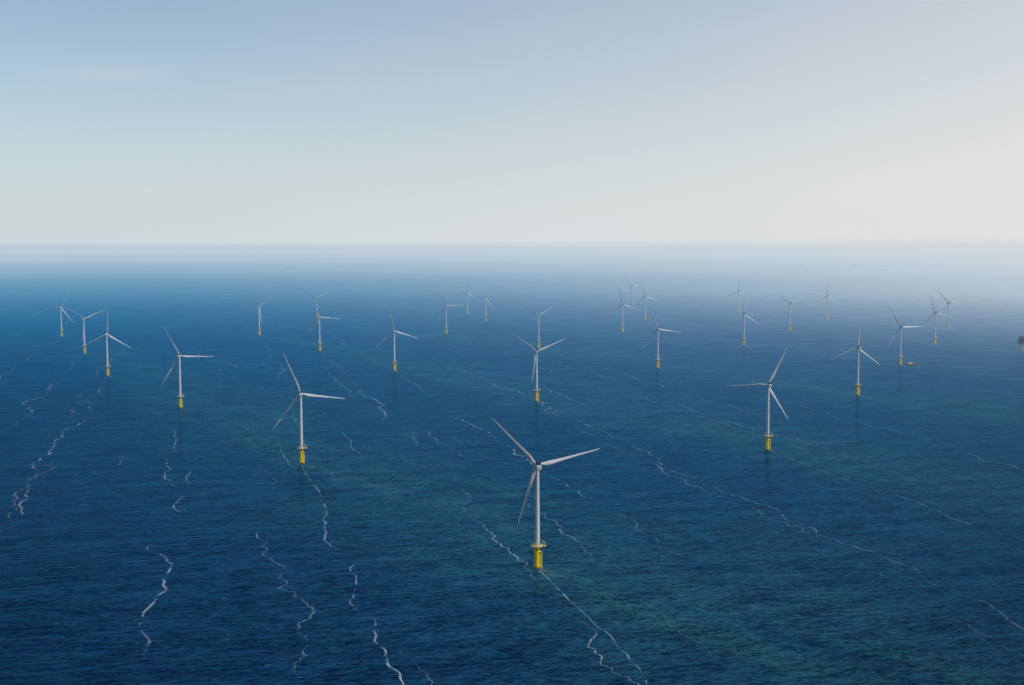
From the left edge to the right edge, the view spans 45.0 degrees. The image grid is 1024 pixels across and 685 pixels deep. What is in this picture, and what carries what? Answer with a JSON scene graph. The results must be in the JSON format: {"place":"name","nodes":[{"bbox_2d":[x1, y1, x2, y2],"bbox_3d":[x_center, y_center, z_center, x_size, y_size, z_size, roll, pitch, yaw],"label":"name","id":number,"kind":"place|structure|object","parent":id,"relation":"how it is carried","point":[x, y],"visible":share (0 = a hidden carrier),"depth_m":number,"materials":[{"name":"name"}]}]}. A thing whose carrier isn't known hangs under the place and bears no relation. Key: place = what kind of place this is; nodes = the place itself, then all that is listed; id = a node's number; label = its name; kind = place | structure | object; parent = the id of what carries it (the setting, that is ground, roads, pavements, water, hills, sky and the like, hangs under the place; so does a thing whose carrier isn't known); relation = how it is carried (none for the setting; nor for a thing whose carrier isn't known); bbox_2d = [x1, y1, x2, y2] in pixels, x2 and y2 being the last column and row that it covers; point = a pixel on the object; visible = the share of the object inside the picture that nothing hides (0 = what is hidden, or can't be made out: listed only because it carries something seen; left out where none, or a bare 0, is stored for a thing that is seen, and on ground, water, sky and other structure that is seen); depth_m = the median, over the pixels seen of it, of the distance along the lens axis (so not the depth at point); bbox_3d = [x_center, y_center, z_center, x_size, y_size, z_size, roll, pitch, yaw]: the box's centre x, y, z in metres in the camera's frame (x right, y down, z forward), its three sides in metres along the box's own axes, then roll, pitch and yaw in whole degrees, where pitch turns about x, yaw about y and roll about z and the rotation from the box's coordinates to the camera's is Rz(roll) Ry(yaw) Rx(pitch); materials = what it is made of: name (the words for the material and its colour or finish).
{"place":"outdoors","nodes":[
{"label":"outdoors","id":0,"kind":"place"},
{"bbox_2d":[0,246,1023,684],"bbox_3d":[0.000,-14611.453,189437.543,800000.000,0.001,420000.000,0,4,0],"label":"sea","id":1,"kind":"structure","parent":0,"point":[692,532],"depth_m":1617.93,"materials":[{"name":"liquid"}]},
{"bbox_2d":[48,290,71,336],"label":"wind turbine","id":2,"kind":"object","parent":1,"relation":"in","point":[60,307],"visible":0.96,"depth_m":3926.78,"materials":[{"name":"white paint"}]},
{"bbox_2d":[65,306,104,353],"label":"wind turbine","id":3,"kind":"object","parent":1,"relation":"in","point":[84,347],"visible":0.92,"depth_m":3317.96,"materials":[{"name":"white paint"}]},
{"bbox_2d":[83,307,128,375],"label":"wind turbine","id":4,"kind":"object","parent":1,"relation":"in","point":[107,366],"visible":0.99,"depth_m":2745.67,"materials":[{"name":"white paint"}]},
{"bbox_2d":[162,327,213,407],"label":"wind turbine","id":5,"kind":"object","parent":1,"relation":"in","point":[180,396],"visible":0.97,"depth_m":2207.32,"materials":[{"name":"white paint"}]},
{"bbox_2d":[243,296,271,334],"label":"wind turbine","id":6,"kind":"object","parent":1,"relation":"in","point":[259,327],"visible":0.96,"depth_m":3987.12,"materials":[{"name":"white paint"}]},
{"bbox_2d":[273,353,344,463],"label":"wind turbine","id":7,"kind":"object","parent":1,"relation":"in","point":[301,455],"visible":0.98,"depth_m":1644.57,"materials":[{"name":"white paint"}]},
{"bbox_2d":[303,290,329,322],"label":"wind turbine","id":8,"kind":"object","parent":1,"relation":"in","point":[316,304],"visible":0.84,"depth_m":4637.39,"materials":[{"name":"white paint"}]},
{"bbox_2d":[308,298,339,350],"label":"wind turbine","id":9,"kind":"object","parent":1,"relation":"in","point":[319,343],"visible":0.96,"depth_m":3405.02,"materials":[{"name":"white paint"}]},
{"bbox_2d":[375,308,418,370],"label":"wind turbine","id":10,"kind":"object","parent":1,"relation":"in","point":[394,362],"visible":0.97,"depth_m":2854.03,"materials":[{"name":"white paint"}]},
{"bbox_2d":[438,292,461,333],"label":"wind turbine","id":11,"kind":"object","parent":1,"relation":"on","point":[445,327],"visible":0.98,"depth_m":4061.30,"materials":[{"name":"white paint"}]},
{"bbox_2d":[457,278,474,313],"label":"wind turbine","id":12,"kind":"object","parent":1,"relation":"on","point":[467,298],"visible":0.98,"depth_m":5211.25,"materials":[{"name":"white paint"}]},
{"bbox_2d":[470,284,493,321],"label":"wind turbine","id":13,"kind":"object","parent":1,"relation":"in","point":[485,304],"visible":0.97,"depth_m":4704.96,"materials":[{"name":"white paint"}]},
{"bbox_2d":[512,333,563,400],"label":"wind turbine","id":14,"kind":"object","parent":1,"relation":"in","point":[536,390],"visible":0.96,"depth_m":2300.81,"materials":[{"name":"white paint"}]},
{"bbox_2d":[521,305,555,347],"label":"wind turbine","id":15,"kind":"object","parent":1,"relation":"in","point":[538,345],"visible":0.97,"depth_m":3486.30,"materials":[{"name":"white paint"}]},
{"bbox_2d":[491,417,599,568],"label":"wind turbine","id":16,"kind":"object","parent":1,"relation":"in","point":[536,545],"visible":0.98,"depth_m":1109.23,"materials":[{"name":"white paint"}]},
{"bbox_2d":[614,289,638,331],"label":"wind turbine","id":17,"kind":"object","parent":1,"relation":"in","point":[622,311],"visible":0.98,"depth_m":4138.38,"materials":[{"name":"white paint"}]},
{"bbox_2d":[626,277,638,304],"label":"wind turbine","id":18,"kind":"object","parent":1,"relation":"on","point":[632,292],"visible":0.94,"depth_m":6029.32,"materials":[{"name":"white paint"}]},
{"bbox_2d":[641,284,656,320],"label":"wind turbine","id":19,"kind":"object","parent":1,"relation":"in","point":[645,314],"visible":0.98,"depth_m":4756.04,"materials":[{"name":"white paint"}]},
{"bbox_2d":[643,306,677,367],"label":"wind turbine","id":20,"kind":"object","parent":1,"relation":"on","point":[658,357],"visible":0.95,"depth_m":2917.69,"materials":[{"name":"white paint"}]},
{"bbox_2d":[729,288,746,312],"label":"wind turbine","id":21,"kind":"object","parent":1,"relation":"on","point":[738,299],"visible":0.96,"depth_m":5338.79,"materials":[{"name":"white paint"}]},
{"bbox_2d":[727,305,758,345],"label":"wind turbine","id":22,"kind":"object","parent":1,"relation":"on","point":[744,315],"visible":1,"depth_m":3571.85,"materials":[{"name":"white paint"}]},
{"bbox_2d":[732,348,787,449],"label":"wind turbine","id":23,"kind":"object","parent":1,"relation":"on","point":[768,384],"visible":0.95,"depth_m":1751.00,"materials":[{"name":"white paint"}]},
{"bbox_2d":[779,294,804,330],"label":"wind turbine","id":24,"kind":"object","parent":1,"relation":"on","point":[789,311],"visible":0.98,"depth_m":4199.31,"materials":[{"name":"white paint"}]},
{"bbox_2d":[815,287,834,319],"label":"wind turbine","id":25,"kind":"object","parent":1,"relation":"on","point":[827,296],"visible":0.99,"depth_m":4825.77,"materials":[{"name":"white paint"}]},
{"bbox_2d":[833,317,879,394],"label":"wind turbine","id":26,"kind":"object","parent":1,"relation":"on","point":[859,347],"visible":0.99,"depth_m":2393.39,"materials":[{"name":"white paint"}]},
{"bbox_2d":[889,306,921,364],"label":"wind turbine","id":27,"kind":"object","parent":1,"relation":"on","point":[900,328],"visible":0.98,"depth_m":2990.74,"materials":[{"name":"white paint"}]},
{"bbox_2d":[926,293,950,344],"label":"wind turbine","id":28,"kind":"object","parent":1,"relation":"on","point":[935,337],"visible":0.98,"depth_m":3617.65,"materials":[{"name":"white paint"}]},
{"bbox_2d":[937,289,960,329],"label":"wind turbine","id":29,"kind":"object","parent":1,"relation":"on","point":[948,303],"visible":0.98,"depth_m":4245.90,"materials":[{"name":"white paint"}]},
{"bbox_2d":[1017,331,1023,350],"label":"offshore substation","id":30,"kind":"object","parent":1,"relation":"in","point":[1020,340],"visible":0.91,"depth_m":3402.33,"materials":[{"name":"yellow paint"}]},
{"bbox_2d":[0,0,1023,245],"label":"sky","id":31,"kind":"structure","parent":0,"point":[123,122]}
]}

